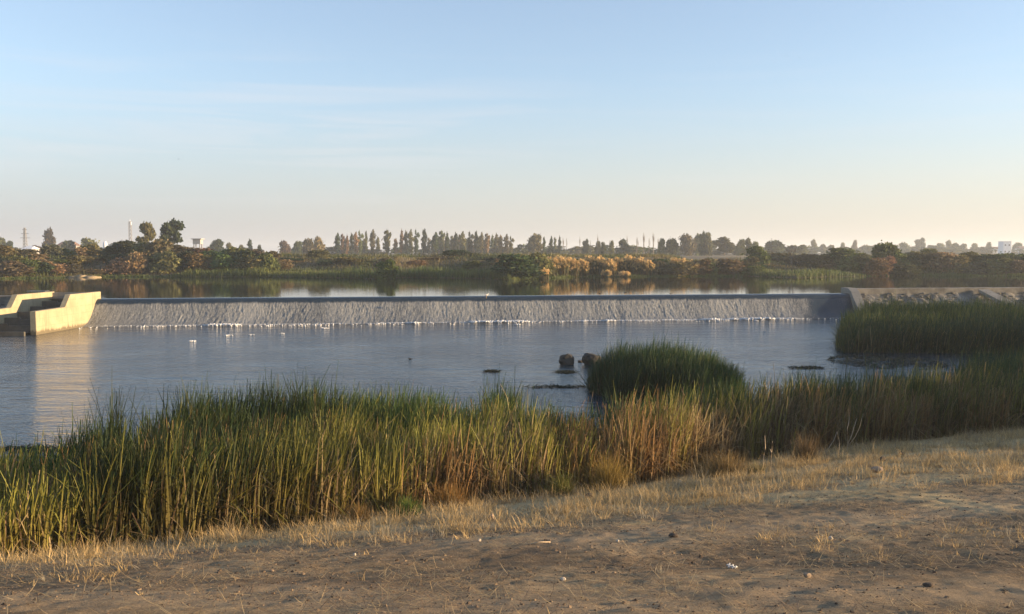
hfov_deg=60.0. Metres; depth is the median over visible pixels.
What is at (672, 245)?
broad tree
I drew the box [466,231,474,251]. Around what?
poplar tree
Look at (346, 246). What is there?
poplar tree
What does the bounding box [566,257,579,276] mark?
giant reed
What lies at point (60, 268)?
shrub
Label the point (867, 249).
broad tree
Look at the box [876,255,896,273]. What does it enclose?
shrub
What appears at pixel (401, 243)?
poplar tree
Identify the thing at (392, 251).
tree
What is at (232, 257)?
shrub
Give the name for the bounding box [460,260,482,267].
shrub
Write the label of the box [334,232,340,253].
poplar tree
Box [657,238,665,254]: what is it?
broad tree
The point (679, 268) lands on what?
shrub
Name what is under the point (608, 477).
sedge clump
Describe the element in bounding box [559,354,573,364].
river rock
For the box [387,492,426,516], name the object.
weed clump
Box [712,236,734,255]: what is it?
broad tree
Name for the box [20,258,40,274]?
shrub
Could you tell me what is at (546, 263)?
shrub
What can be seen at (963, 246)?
broad tree
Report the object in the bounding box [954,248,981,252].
tree
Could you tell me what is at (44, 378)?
water
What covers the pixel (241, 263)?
shrub
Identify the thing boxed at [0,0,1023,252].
sky
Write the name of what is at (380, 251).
tree
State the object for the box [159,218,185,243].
tall tree
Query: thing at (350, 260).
shrub
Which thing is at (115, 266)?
shrub
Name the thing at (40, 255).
shrub
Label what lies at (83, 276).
sand spit
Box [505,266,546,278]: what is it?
shrub
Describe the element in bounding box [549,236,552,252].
poplar tree
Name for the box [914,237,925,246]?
broad tree
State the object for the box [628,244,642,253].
tree
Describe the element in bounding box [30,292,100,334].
wing wall
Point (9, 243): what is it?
broad tree
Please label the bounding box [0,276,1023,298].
water
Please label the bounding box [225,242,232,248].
broad tree
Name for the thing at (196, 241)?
water tower
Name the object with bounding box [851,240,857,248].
broad tree
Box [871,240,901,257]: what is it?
tree
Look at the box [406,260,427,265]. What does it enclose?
shrub
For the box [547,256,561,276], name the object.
giant reed
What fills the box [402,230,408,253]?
poplar tree
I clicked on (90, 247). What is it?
shrub
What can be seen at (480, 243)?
poplar tree
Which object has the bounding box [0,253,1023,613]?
ground
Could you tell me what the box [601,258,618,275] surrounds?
giant reed
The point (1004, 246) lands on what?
house
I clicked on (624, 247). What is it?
broad tree
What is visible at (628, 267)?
giant reed
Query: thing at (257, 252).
shrub
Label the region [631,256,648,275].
giant reed
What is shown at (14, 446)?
floating weed
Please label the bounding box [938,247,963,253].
tree
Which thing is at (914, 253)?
shrub
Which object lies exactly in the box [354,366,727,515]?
cattails
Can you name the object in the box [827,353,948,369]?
floating weed
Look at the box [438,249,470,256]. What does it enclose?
shrub
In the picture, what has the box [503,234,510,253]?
poplar tree
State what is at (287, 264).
shrub
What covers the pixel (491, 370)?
floating weed
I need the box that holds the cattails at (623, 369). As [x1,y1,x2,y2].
[565,327,754,404]
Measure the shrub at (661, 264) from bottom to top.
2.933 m
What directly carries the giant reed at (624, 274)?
in the water at (173, 287)
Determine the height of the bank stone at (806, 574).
0.048 m
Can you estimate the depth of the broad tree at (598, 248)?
411.23 m
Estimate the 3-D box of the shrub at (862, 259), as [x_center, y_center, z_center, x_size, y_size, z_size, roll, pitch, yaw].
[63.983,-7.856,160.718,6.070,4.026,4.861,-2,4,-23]
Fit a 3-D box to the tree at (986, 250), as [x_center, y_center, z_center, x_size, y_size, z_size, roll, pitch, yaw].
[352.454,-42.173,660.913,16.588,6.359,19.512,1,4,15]
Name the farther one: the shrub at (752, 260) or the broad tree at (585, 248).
the broad tree at (585, 248)
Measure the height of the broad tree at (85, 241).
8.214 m
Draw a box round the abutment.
[841,287,864,309]
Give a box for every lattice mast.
[21,228,28,246]
[128,221,131,239]
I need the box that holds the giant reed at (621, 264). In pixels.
[612,257,626,274]
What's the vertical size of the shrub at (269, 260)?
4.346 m
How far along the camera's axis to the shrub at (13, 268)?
140.76 m
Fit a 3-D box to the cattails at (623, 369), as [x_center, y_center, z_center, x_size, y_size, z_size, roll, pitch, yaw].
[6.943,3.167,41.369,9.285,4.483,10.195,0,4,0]
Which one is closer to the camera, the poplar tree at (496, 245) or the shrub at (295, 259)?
the shrub at (295, 259)
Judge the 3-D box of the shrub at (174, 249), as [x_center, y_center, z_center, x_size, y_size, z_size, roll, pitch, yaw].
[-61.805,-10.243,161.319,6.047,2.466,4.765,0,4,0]
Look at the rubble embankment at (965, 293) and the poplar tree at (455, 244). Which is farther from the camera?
the poplar tree at (455, 244)
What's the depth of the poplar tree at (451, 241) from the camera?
435.55 m
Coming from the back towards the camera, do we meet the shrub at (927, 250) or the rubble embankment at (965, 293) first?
the shrub at (927, 250)
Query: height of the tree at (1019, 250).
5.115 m
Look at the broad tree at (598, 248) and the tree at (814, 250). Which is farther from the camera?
the tree at (814, 250)
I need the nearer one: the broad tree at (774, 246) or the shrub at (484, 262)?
the shrub at (484, 262)
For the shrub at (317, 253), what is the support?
on the ground at (966, 581)
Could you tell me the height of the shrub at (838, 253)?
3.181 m
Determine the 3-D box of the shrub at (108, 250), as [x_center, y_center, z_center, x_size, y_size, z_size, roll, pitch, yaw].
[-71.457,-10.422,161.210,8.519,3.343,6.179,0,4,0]
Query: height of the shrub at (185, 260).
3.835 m
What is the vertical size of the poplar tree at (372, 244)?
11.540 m
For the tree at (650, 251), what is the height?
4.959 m
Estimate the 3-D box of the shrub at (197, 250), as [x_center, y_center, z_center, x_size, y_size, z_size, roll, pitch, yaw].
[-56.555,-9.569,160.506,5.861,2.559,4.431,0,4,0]
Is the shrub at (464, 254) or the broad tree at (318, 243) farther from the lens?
the broad tree at (318, 243)
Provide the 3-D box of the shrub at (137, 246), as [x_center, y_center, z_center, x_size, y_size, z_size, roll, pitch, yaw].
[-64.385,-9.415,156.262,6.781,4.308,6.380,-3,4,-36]
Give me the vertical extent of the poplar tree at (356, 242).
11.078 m
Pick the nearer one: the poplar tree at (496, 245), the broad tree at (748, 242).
the broad tree at (748, 242)
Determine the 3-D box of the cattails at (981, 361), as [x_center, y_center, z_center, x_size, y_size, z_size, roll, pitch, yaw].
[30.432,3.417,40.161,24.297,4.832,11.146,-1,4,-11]
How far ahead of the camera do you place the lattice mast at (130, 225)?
378.83 m
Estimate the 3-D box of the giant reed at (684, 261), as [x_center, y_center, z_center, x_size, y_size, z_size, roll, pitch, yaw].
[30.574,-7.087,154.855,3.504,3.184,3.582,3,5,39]
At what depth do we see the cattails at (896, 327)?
58.11 m
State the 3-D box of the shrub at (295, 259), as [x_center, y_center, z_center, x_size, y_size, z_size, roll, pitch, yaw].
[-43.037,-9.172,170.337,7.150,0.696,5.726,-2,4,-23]
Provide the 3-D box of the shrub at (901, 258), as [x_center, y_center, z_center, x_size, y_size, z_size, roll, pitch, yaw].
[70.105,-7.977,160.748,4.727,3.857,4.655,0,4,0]
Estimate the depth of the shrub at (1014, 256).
159.28 m
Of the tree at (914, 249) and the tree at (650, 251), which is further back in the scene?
the tree at (914, 249)
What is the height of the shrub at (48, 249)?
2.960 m
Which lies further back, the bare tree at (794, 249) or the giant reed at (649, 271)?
the bare tree at (794, 249)
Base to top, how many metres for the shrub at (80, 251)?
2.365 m
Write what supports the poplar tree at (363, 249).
on the ground at (966, 581)
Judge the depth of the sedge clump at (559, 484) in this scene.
20.92 m
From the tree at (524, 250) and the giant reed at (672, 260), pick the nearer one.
the giant reed at (672, 260)
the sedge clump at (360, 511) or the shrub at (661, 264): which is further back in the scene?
the shrub at (661, 264)
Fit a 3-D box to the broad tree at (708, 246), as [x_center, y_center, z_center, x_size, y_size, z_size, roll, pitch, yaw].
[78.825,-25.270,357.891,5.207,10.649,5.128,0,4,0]
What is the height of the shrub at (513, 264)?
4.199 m
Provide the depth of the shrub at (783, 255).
183.52 m
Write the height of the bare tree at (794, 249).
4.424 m
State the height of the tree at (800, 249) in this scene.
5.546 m
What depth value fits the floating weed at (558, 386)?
42.80 m
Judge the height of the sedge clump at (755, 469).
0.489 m
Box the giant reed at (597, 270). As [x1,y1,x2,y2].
[591,255,606,274]
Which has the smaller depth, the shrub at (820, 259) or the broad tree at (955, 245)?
the shrub at (820, 259)
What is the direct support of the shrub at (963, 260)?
on the ground at (966, 581)
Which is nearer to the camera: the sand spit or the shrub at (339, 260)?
the sand spit
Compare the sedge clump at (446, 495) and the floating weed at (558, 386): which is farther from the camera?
the floating weed at (558, 386)
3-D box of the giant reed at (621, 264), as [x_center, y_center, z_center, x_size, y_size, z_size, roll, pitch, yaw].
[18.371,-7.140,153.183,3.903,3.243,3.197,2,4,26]
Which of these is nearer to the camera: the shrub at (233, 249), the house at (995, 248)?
the shrub at (233, 249)
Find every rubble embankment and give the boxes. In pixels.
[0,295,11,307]
[857,287,1023,308]
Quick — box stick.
[531,541,549,544]
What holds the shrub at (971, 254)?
on the ground at (966, 581)
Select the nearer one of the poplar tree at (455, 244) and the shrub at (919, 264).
the shrub at (919, 264)
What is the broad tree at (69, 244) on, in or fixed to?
on the ground at (966, 581)
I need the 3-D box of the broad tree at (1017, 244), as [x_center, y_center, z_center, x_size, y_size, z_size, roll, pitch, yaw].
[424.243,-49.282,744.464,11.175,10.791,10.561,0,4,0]
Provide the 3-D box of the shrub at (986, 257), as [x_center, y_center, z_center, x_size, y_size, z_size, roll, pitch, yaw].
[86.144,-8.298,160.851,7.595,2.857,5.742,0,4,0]
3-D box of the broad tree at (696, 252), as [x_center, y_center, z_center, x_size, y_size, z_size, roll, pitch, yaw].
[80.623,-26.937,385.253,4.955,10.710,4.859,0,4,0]
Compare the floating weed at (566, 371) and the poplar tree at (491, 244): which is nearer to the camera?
the floating weed at (566, 371)
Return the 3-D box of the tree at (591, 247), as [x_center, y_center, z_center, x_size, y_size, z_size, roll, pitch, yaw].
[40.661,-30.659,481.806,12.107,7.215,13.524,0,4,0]
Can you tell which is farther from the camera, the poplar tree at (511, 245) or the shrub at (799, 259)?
the poplar tree at (511, 245)
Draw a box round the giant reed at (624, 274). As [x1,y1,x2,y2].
[618,271,630,276]
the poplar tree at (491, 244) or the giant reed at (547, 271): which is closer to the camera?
the giant reed at (547, 271)
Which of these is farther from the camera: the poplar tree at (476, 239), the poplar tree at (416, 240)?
the poplar tree at (416, 240)
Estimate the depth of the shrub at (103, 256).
155.12 m
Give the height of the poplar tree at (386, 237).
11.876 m
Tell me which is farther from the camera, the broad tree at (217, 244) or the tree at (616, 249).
the tree at (616, 249)
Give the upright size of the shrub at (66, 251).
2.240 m
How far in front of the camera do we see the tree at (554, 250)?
413.45 m
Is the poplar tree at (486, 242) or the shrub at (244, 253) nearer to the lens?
the shrub at (244, 253)
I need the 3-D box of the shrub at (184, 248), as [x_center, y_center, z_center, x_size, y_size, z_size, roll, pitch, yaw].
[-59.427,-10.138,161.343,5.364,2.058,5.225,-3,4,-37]
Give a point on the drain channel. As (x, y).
(989, 293)
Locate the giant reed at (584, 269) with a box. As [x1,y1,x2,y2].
[574,258,590,275]
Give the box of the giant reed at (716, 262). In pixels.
[714,259,724,274]
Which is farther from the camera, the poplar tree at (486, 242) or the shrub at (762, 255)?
the poplar tree at (486, 242)
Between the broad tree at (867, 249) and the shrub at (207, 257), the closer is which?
the shrub at (207, 257)
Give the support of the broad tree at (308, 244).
on the ground at (966, 581)
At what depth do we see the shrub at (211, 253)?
156.85 m
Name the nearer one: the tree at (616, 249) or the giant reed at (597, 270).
the giant reed at (597, 270)
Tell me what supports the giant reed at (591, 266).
on the ground at (966, 581)
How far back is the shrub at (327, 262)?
164.37 m
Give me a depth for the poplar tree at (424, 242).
397.01 m
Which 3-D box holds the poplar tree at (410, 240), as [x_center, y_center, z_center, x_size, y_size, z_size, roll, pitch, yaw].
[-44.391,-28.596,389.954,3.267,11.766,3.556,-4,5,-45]
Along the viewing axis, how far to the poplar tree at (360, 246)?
422.48 m
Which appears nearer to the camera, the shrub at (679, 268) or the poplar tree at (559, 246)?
the shrub at (679, 268)
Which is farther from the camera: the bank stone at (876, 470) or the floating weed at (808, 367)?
the floating weed at (808, 367)
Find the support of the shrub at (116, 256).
on the ground at (966, 581)
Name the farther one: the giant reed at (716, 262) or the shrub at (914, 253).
the shrub at (914, 253)
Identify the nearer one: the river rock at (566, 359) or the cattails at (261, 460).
the cattails at (261, 460)
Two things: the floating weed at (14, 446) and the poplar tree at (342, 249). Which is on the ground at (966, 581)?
the poplar tree at (342, 249)
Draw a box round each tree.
[0,236,5,244]
[5,240,12,247]
[41,227,55,247]
[61,240,75,249]
[80,237,99,247]
[135,221,155,242]
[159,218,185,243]
[208,238,224,251]
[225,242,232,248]
[246,239,252,249]
[278,240,290,253]
[291,240,302,253]
[301,238,313,254]
[314,236,325,250]
[325,245,352,254]
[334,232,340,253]
[339,234,344,253]
[345,236,348,254]
[349,233,353,253]
[353,231,359,253]
[357,230,363,254]
[362,238,365,253]
[364,231,367,253]
[368,229,376,253]
[368,249,389,254]
[375,236,380,252]
[381,230,390,253]
[389,247,407,254]
[393,238,398,253]
[399,228,403,254]
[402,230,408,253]
[407,229,414,254]
[413,230,419,253]
[413,248,427,254]
[421,228,429,253]
[426,237,430,253]
[430,231,439,253]
[438,230,444,252]
[444,233,449,249]
[449,235,453,249]
[452,232,458,250]
[458,231,466,249]
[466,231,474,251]
[473,230,478,252]
[478,232,483,253]
[483,233,489,253]
[485,247,508,254]
[489,235,493,253]
[493,233,498,253]
[497,234,503,253]
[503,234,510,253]
[508,236,514,253]
[513,244,530,254]
[526,233,542,252]
[539,248,557,253]
[542,237,546,253]
[544,245,569,254]
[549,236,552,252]
[557,235,561,253]
[563,246,581,254]
[579,245,594,254]
[582,239,589,254]
[594,241,600,254]
[600,242,606,254]
[608,240,614,254]
[614,247,634,255]
[616,238,630,254]
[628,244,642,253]
[642,246,656,254]
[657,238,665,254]
[664,238,678,255]
[678,233,697,255]
[693,233,699,255]
[698,230,704,255]
[701,232,713,255]
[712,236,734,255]
[712,250,735,254]
[734,239,745,255]
[742,237,751,255]
[763,239,784,252]
[784,244,810,254]
[785,245,796,264]
[806,245,826,253]
[809,239,816,246]
[819,244,826,253]
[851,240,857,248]
[860,245,871,253]
[898,246,926,251]
[899,242,911,252]
[913,245,948,251]
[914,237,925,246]
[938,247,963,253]
[945,239,951,248]
[951,243,958,248]
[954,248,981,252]
[958,243,966,248]
[969,243,979,248]
[977,246,996,253]
[1012,242,1021,251]
[1014,249,1023,253]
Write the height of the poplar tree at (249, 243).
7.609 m
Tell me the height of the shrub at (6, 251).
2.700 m
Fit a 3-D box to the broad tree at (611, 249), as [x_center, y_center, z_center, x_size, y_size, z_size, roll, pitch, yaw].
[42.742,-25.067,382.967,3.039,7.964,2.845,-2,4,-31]
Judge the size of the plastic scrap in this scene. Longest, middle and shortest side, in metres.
0.146 x 0.103 x 0.043 m
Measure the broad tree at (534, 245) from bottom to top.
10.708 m
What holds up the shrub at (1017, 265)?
on the ground at (966, 581)
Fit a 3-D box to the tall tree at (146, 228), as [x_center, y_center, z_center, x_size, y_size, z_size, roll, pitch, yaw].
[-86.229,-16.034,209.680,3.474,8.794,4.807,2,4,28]
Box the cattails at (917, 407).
[646,350,1023,468]
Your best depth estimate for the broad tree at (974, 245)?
738.10 m
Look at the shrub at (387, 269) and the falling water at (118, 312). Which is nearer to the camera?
the falling water at (118, 312)
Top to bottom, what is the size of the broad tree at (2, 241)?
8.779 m
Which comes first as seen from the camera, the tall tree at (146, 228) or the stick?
the stick
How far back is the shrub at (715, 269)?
154.13 m
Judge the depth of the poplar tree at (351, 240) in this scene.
397.93 m
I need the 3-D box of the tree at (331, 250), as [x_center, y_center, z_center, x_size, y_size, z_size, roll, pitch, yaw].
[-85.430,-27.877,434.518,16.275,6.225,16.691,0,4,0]
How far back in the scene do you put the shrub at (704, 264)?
153.73 m
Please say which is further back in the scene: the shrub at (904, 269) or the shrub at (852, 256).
the shrub at (852, 256)
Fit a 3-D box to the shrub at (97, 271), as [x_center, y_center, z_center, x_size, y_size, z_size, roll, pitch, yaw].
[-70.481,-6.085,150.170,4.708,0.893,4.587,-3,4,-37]
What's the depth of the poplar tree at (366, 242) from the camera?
385.16 m
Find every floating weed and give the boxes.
[0,443,65,452]
[481,369,504,371]
[524,384,586,387]
[553,369,577,372]
[788,365,826,368]
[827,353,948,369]
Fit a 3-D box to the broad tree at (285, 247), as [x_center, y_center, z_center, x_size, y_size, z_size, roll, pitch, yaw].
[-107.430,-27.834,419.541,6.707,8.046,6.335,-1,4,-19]
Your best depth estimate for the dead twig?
24.82 m
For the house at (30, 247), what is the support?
on the ground at (966, 581)
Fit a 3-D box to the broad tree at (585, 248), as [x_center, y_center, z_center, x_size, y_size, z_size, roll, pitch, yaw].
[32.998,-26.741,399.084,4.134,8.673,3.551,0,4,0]
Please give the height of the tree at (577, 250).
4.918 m
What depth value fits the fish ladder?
72.52 m
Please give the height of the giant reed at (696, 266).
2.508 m
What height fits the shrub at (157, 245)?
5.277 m
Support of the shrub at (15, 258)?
on the ground at (966, 581)
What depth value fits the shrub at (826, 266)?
162.54 m
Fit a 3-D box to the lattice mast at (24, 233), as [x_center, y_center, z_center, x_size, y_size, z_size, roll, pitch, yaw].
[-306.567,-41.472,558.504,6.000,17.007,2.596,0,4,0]
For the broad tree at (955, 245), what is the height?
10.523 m
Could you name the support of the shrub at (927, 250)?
on the ground at (966, 581)
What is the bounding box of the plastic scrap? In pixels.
[726,563,736,568]
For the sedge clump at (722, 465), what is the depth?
21.76 m
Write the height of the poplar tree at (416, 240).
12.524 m
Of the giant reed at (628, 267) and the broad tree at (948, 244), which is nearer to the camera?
the giant reed at (628, 267)
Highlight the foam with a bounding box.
[79,317,839,328]
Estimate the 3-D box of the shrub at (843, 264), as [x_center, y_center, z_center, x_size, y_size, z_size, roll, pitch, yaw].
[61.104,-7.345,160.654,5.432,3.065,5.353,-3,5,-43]
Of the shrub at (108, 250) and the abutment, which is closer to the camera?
the abutment
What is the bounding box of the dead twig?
[847,416,862,451]
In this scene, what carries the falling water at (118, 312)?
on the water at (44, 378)
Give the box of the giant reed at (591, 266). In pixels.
[580,255,597,274]
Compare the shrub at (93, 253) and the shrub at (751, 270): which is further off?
the shrub at (93, 253)
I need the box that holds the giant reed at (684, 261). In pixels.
[681,258,694,262]
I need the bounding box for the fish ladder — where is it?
[0,291,85,335]
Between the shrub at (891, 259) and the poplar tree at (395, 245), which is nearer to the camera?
the shrub at (891, 259)
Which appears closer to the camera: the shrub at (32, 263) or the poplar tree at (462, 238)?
the shrub at (32, 263)
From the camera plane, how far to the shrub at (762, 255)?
168.29 m
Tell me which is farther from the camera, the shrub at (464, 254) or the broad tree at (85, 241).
the broad tree at (85, 241)
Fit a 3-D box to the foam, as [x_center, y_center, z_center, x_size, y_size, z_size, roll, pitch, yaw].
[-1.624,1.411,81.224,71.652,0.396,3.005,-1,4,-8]
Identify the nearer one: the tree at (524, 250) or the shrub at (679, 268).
the shrub at (679, 268)
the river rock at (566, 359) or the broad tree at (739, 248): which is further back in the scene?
the broad tree at (739, 248)
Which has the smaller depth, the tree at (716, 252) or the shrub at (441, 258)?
the shrub at (441, 258)
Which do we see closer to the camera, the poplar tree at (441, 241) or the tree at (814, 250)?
the poplar tree at (441, 241)
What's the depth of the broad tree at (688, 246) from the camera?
354.64 m
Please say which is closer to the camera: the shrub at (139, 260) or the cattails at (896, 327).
the cattails at (896, 327)
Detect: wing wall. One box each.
[0,292,52,323]
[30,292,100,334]
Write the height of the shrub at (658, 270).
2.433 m
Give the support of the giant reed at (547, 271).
on the ground at (966, 581)
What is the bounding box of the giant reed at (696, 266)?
[689,261,701,275]
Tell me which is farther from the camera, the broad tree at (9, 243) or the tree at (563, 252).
the tree at (563, 252)
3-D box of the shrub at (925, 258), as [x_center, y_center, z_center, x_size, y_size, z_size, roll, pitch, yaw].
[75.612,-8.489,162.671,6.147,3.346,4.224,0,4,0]
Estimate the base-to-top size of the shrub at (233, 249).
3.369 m
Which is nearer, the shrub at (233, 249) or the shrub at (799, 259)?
the shrub at (233, 249)
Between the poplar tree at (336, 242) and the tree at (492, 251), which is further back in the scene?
the tree at (492, 251)
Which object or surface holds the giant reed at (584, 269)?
on the ground at (966, 581)
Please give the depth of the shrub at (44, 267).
144.18 m
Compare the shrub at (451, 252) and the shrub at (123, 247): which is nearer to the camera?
the shrub at (123, 247)
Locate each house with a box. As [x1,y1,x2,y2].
[22,246,38,253]
[988,247,997,253]
[998,241,1011,253]
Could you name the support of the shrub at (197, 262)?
on the ground at (966, 581)
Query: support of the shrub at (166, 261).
on the ground at (966, 581)
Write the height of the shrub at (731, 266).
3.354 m
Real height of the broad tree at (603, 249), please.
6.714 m
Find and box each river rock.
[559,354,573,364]
[582,353,600,364]
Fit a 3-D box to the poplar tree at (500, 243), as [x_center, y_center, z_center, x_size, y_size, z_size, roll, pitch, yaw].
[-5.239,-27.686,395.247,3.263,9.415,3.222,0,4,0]
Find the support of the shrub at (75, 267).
on the ground at (966, 581)
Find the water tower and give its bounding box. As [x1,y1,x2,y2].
[191,238,202,248]
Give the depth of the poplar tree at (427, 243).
432.68 m
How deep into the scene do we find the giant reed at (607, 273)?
149.34 m
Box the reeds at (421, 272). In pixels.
[0,264,1023,279]
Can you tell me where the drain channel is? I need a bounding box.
[978,289,1018,308]
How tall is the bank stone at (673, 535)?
0.047 m
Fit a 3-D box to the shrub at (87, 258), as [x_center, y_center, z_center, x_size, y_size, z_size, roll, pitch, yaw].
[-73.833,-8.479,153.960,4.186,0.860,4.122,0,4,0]
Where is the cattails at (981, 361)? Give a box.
[936,340,1023,378]
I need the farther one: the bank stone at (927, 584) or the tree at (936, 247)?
the tree at (936, 247)
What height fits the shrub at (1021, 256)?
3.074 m
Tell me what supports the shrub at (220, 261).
on the ground at (966, 581)
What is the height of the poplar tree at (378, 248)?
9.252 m
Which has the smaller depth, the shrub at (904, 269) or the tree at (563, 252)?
the shrub at (904, 269)
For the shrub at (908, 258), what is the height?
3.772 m
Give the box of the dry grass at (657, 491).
[0,421,1023,613]
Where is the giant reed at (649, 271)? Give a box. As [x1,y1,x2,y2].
[639,260,656,275]
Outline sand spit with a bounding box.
[67,274,100,277]
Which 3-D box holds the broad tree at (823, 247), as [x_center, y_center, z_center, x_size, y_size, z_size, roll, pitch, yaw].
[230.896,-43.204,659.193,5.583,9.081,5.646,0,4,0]
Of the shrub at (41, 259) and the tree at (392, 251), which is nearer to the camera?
the shrub at (41, 259)
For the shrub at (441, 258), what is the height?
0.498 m
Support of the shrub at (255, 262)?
on the ground at (966, 581)
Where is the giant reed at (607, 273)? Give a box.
[601,270,612,276]
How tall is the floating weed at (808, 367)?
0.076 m
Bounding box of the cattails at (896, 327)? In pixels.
[825,285,1023,355]
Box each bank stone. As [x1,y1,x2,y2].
[668,533,677,536]
[803,573,810,577]
[870,466,882,472]
[922,582,933,586]
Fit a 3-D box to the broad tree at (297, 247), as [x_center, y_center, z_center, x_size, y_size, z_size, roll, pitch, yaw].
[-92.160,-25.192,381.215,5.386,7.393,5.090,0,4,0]
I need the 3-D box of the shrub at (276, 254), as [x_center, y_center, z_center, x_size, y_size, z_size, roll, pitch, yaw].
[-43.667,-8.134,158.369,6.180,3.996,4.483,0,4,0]
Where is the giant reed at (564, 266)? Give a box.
[555,255,569,275]
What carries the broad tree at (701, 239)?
on the ground at (966, 581)
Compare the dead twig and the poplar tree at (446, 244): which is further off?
the poplar tree at (446, 244)
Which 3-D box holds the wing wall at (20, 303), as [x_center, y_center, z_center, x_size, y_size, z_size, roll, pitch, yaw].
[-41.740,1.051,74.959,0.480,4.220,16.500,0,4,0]
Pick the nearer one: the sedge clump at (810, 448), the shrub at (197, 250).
the sedge clump at (810, 448)
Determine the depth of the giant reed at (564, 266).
147.12 m
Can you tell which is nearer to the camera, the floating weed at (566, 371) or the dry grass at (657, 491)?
the dry grass at (657, 491)
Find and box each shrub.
[0,245,21,258]
[0,255,27,261]
[0,260,36,276]
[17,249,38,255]
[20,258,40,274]
[24,254,49,258]
[28,257,53,263]
[34,261,56,273]
[39,244,63,257]
[46,262,70,273]
[51,259,70,263]
[55,248,76,255]
[58,255,86,264]
[63,263,83,274]
[71,247,87,255]
[79,243,99,255]
[80,256,98,260]
[81,269,109,273]
[88,248,105,255]
[94,255,112,259]
[97,241,128,255]
[101,256,135,274]
[105,253,126,263]
[112,240,136,255]
[122,249,147,274]
[126,241,152,256]
[140,238,176,261]
[145,250,181,273]
[169,244,184,253]
[170,250,193,271]
[172,246,195,252]
[180,252,211,271]
[190,254,212,270]
[192,248,212,252]
[200,250,227,256]
[209,253,239,271]
[220,247,243,253]
[227,248,255,257]
[229,255,254,271]
[230,255,241,267]
[244,256,266,272]
[249,248,264,256]
[258,252,280,272]
[264,251,283,266]
[278,257,304,260]
[280,259,294,269]
[304,249,329,257]
[316,260,333,264]
[318,256,330,261]
[331,257,354,263]
[343,258,363,262]
[372,257,388,268]
[372,258,399,278]
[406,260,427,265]
[427,257,453,259]
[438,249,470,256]
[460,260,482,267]
[461,253,484,256]
[470,260,492,264]
[490,252,542,278]
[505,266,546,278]
[527,252,554,273]
[645,263,662,274]
[649,259,667,262]
[652,259,668,273]
[663,262,697,275]
[688,258,713,274]
[704,262,718,274]
[717,258,747,275]
[738,266,766,274]
[740,245,772,263]
[743,256,761,266]
[768,252,795,261]
[781,253,818,265]
[801,254,834,266]
[815,263,836,270]
[826,247,860,261]
[834,258,861,272]
[847,252,863,259]
[853,253,871,270]
[862,258,893,275]
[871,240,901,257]
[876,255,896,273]
[886,252,919,263]
[889,263,922,275]
[892,253,911,263]
[904,251,925,259]
[907,255,921,267]
[913,252,934,268]
[920,248,937,253]
[926,252,962,272]
[943,254,971,273]
[959,251,983,262]
[970,254,998,263]
[991,253,1020,259]
[1005,259,1023,273]
[1010,253,1023,261]
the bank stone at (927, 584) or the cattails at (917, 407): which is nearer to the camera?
the bank stone at (927, 584)
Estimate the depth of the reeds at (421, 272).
147.80 m
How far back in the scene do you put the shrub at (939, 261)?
158.82 m
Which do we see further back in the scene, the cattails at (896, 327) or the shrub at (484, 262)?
the shrub at (484, 262)
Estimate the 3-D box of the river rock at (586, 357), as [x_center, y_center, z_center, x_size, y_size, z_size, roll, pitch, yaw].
[4.591,3.058,51.242,1.141,0.838,0.840,0,4,0]
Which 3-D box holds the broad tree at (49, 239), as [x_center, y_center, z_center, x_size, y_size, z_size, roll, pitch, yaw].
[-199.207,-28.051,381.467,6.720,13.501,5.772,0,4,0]
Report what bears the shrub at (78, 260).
on the ground at (966, 581)
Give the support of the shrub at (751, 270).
on the ground at (966, 581)
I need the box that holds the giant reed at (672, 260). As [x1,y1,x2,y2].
[668,257,682,274]
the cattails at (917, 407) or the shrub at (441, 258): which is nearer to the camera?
the cattails at (917, 407)
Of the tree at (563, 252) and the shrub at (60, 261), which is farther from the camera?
the tree at (563, 252)
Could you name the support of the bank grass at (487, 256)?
on the ground at (966, 581)
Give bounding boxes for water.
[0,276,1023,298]
[0,318,1023,459]
[83,293,854,326]
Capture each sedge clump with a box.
[340,498,374,523]
[415,481,477,510]
[542,469,583,496]
[580,447,645,490]
[687,445,753,479]
[738,459,770,475]
[783,429,827,461]
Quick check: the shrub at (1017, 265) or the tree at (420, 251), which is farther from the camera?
the tree at (420, 251)
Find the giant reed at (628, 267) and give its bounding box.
[620,254,636,273]
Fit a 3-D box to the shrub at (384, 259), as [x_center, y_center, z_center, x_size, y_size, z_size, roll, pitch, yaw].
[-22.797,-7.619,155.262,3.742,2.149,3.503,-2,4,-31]
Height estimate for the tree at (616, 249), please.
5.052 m
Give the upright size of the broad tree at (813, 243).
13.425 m
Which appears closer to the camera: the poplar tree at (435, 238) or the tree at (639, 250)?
the poplar tree at (435, 238)
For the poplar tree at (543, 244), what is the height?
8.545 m
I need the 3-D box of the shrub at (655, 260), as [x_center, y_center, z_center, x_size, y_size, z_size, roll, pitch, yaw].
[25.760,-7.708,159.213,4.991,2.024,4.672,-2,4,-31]
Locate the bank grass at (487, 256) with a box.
[0,252,1017,278]
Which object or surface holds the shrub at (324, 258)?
on the ground at (966, 581)
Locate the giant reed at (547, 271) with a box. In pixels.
[539,267,549,278]
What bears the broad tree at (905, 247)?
on the ground at (966, 581)
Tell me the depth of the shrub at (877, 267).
154.38 m
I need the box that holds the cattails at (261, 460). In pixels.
[0,360,431,560]

